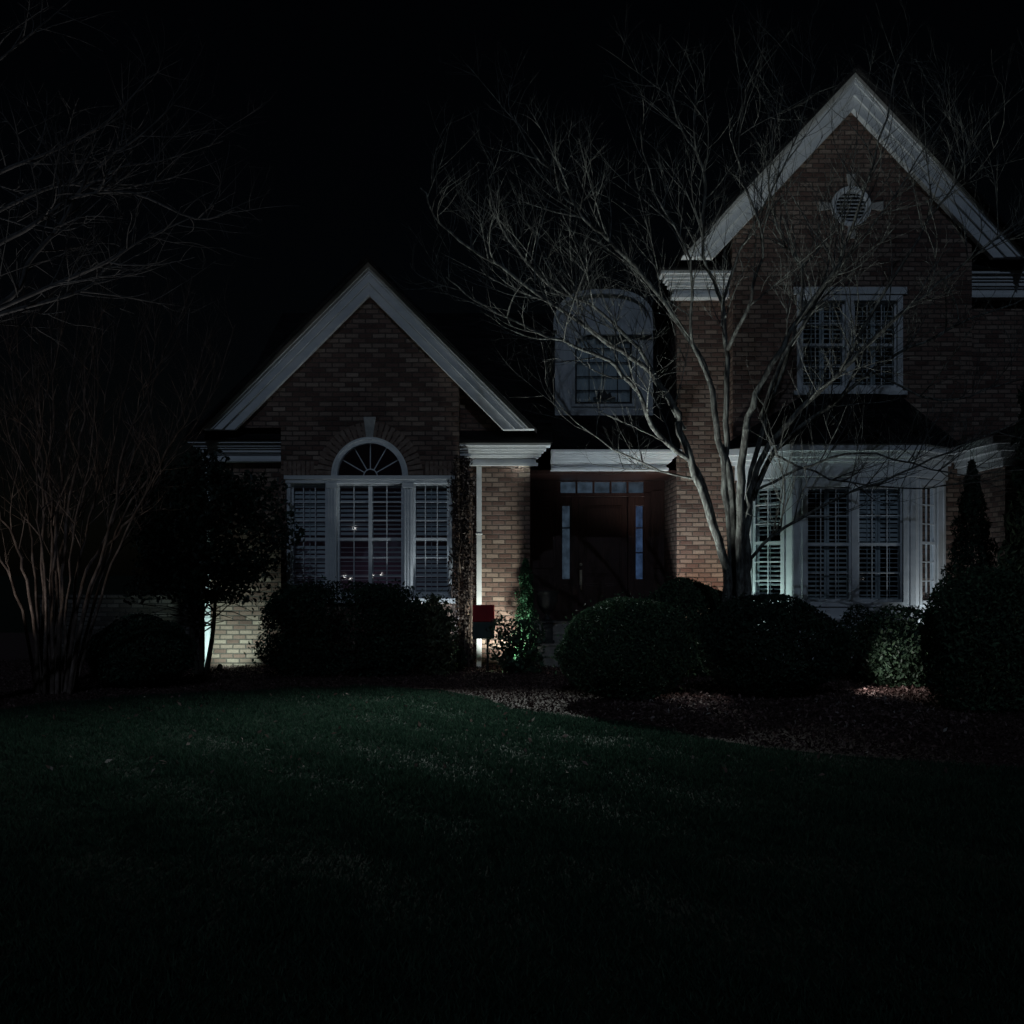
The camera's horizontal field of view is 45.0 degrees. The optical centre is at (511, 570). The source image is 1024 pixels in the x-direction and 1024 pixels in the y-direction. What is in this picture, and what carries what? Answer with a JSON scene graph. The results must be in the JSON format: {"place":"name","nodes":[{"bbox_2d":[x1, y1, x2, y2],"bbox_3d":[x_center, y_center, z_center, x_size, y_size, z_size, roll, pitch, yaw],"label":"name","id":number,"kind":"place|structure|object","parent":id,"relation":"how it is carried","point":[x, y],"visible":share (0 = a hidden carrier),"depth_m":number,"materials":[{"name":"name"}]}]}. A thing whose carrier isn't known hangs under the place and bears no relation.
{"place":"outdoors","nodes":[
{"label":"outdoors","id":0,"kind":"place"},
{"bbox_2d":[0,576,1023,1023],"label":"lawn","id":1,"kind":"structure","parent":0,"point":[10,618],"depth_m":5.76,"materials":[{"name":"green plant"}]},
{"bbox_2d":[0,0,278,349],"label":"bare tree","id":2,"kind":"object","parent":1,"relation":"on","point":[6,301],"visible":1,"depth_m":11.19,"materials":[{"name":"grey plant"}]},
{"bbox_2d":[185,64,1023,669],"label":"brick house","id":3,"kind":"structure","parent":1,"relation":"on","point":[361,402],"depth_m":20.68,"materials":[{"name":"brown brick"}]},
{"bbox_2d":[284,437,455,602],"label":"window","id":4,"kind":"structure","parent":3,"relation":"in","point":[370,520],"depth_m":20.15,"materials":[{"name":"white glass"}]},
{"bbox_2d":[447,455,475,668],"bbox_3d":[-0.816,-0.114,20.056,0.375,3.519,0.707,0,0,28],"label":"climbing vine","id":5,"kind":"object","parent":3,"relation":"attached to","point":[463,574],"visible":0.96,"depth_m":20.13,"materials":[{"name":"green plant"}]},
{"bbox_2d":[536,591,558,643],"bbox_3d":[0.600,0.779,20.945,0.400,0.888,0.400,0,0,0],"label":"planter urn","id":6,"kind":"object","parent":3,"relation":"on","point":[547,602],"visible":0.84,"depth_m":20.84,"materials":[{"name":"black metal"}]},
{"bbox_2d":[578,497,627,616],"bbox_3d":[1.693,-0.233,23.005,0.922,2.286,0.151,0,0,0],"label":"door","id":7,"kind":"structure","parent":3,"relation":"in","point":[602,521],"depth_m":23.00,"materials":[{"name":"brown wood"}]},
{"bbox_2d":[716,394,959,663],"bbox_3d":[5.530,-0.655,21.430,4.220,4.610,3.480,0,0,0],"label":"bay window","id":8,"kind":"structure","parent":3,"relation":"in","point":[868,557],"depth_m":20.08,"materials":[{"name":"white glass"}]},
{"bbox_2d":[793,287,907,394],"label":"window","id":9,"kind":"structure","parent":3,"relation":"in","point":[884,389],"depth_m":20.83,"materials":[{"name":"white glass"}]},
{"bbox_2d":[0,633,1023,767],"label":"mulch bed","id":10,"kind":"object","parent":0,"point":[13,646],"visible":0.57,"depth_m":15.10,"materials":[{"name":"brown wood"}]},
{"bbox_2d":[0,227,239,694],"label":"bare tree","id":11,"kind":"object","parent":10,"relation":"on","point":[47,672],"visible":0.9,"depth_m":16.08,"materials":[{"name":"brown plant"}]},
{"bbox_2d":[38,594,204,660],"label":"garden wall","id":12,"kind":"structure","parent":10,"relation":"on","point":[112,606],"depth_m":22.00,"materials":[{"name":"brick"}]},
{"bbox_2d":[85,610,199,687],"bbox_3d":[-5.100,1.085,16.923,1.620,1.111,1.497,0,0,37],"label":"clipped bush","id":13,"kind":"object","parent":10,"relation":"on","point":[113,646],"visible":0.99,"depth_m":16.55,"materials":[{"name":"green plant"}]},
{"bbox_2d":[109,446,305,675],"bbox_3d":[-4.674,-0.106,18.724,3.059,3.528,2.478,0,0,0],"label":"evergreen tree","id":14,"kind":"object","parent":10,"relation":"on","point":[213,559],"visible":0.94,"depth_m":18.35,"materials":[{"name":"green plant"}]},
{"bbox_2d":[217,664,222,671],"bbox_3d":[-4.628,1.586,19.564,0.091,0.227,0.135,0,0,0],"label":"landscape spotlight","id":15,"kind":"object","parent":10,"relation":"on","point":[220,666],"visible":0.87,"depth_m":19.52,"materials":[{"name":"black metal"}]},
{"bbox_2d":[244,574,434,676],"bbox_3d":[-2.596,0.845,18.763,2.895,1.597,1.297,0,0,0],"label":"hedge","id":16,"kind":"object","parent":10,"relation":"on","point":[295,655],"visible":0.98,"depth_m":18.41,"materials":[{"name":"green plant"}]},
{"bbox_2d":[410,590,459,675],"bbox_3d":[-1.178,0.949,18.958,0.776,1.370,0.999,0,0,0],"label":"loose shrub","id":17,"kind":"object","parent":10,"relation":"on","point":[438,622],"visible":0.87,"depth_m":18.77,"materials":[{"name":"green plant"}]},
{"bbox_2d":[473,605,493,669],"bbox_3d":[-0.454,1.095,19.730,0.345,1.110,0.140,0,0,0],"label":"yard sign","id":18,"kind":"object","parent":10,"relation":"on","point":[483,616],"visible":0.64,"depth_m":19.66,"materials":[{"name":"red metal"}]},
{"bbox_2d":[4,661,1017,775],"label":"fallen leaves","id":19,"kind":"object","parent":10,"relation":"on","point":[901,715],"visible":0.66,"depth_m":13.59,"materials":[{"name":"brown plant"}]},
{"bbox_2d":[485,609,546,673],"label":"leafy shrub","id":20,"kind":"object","parent":10,"relation":"on","point":[508,660],"visible":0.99,"depth_m":19.09,"materials":[{"name":"green plant"}]},
{"bbox_2d":[514,558,539,668],"bbox_3d":[0.237,0.714,20.067,0.539,1.873,0.540,0,0,0],"label":"topiary conifer","id":21,"kind":"object","parent":10,"relation":"on","point":[526,591],"visible":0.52,"depth_m":20.00,"materials":[{"name":"green plant"}]},
{"bbox_2d":[551,592,703,701],"bbox_3d":[1.449,0.949,15.332,1.766,1.387,1.675,0,0,33],"label":"clipped bush","id":22,"kind":"object","parent":10,"relation":"on","point":[583,650],"visible":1,"depth_m":14.95,"materials":[{"name":"green plant"}]},
{"bbox_2d":[634,573,722,677],"bbox_3d":[2.681,0.832,18.623,1.949,1.614,1.208,0,0,0],"label":"clipped bush","id":23,"kind":"object","parent":10,"relation":"on","point":[699,598],"visible":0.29,"depth_m":18.31,"materials":[{"name":"green plant"}]},
{"bbox_2d":[387,1,1023,684],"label":"bare tree","id":24,"kind":"object","parent":10,"relation":"on","point":[737,567],"visible":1,"depth_m":16.81,"materials":[{"name":"grey plant"}]},
{"bbox_2d":[692,588,857,698],"bbox_3d":[3.301,0.930,15.582,1.904,1.426,1.834,0,0,37],"label":"clipped bush","id":25,"kind":"object","parent":10,"relation":"on","point":[768,644],"visible":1,"depth_m":15.16,"materials":[{"name":"green plant"}]},
{"bbox_2d":[839,604,874,677],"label":"clipped bush","id":26,"kind":"object","parent":10,"relation":"on","point":[857,610],"visible":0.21,"depth_m":18.53,"materials":[{"name":"green plant"}]},
{"bbox_2d":[845,603,963,687],"bbox_3d":[5.399,1.035,17.101,1.712,1.213,1.481,0,0,25],"label":"leafy bush","id":27,"kind":"object","parent":10,"relation":"on","point":[881,651],"visible":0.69,"depth_m":16.82,"materials":[{"name":"green plant"}]},
{"bbox_2d":[931,459,1002,678],"bbox_3d":[6.717,0.005,18.035,1.526,3.290,1.514,0,0,0],"label":"conifer","id":28,"kind":"object","parent":10,"relation":"on","point":[975,530],"visible":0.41,"depth_m":17.89,"materials":[{"name":"green plant"}]},
{"bbox_2d":[914,559,1023,714],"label":"clipped bush","id":29,"kind":"object","parent":10,"relation":"on","point":[953,620],"visible":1,"depth_m":13.81,"materials":[{"name":"green plant"}]},
{"bbox_2d":[0,0,1023,575],"label":"sky","id":30,"kind":"structure","parent":0,"point":[349,159],"materials":[{"name":"black"}]}
]}

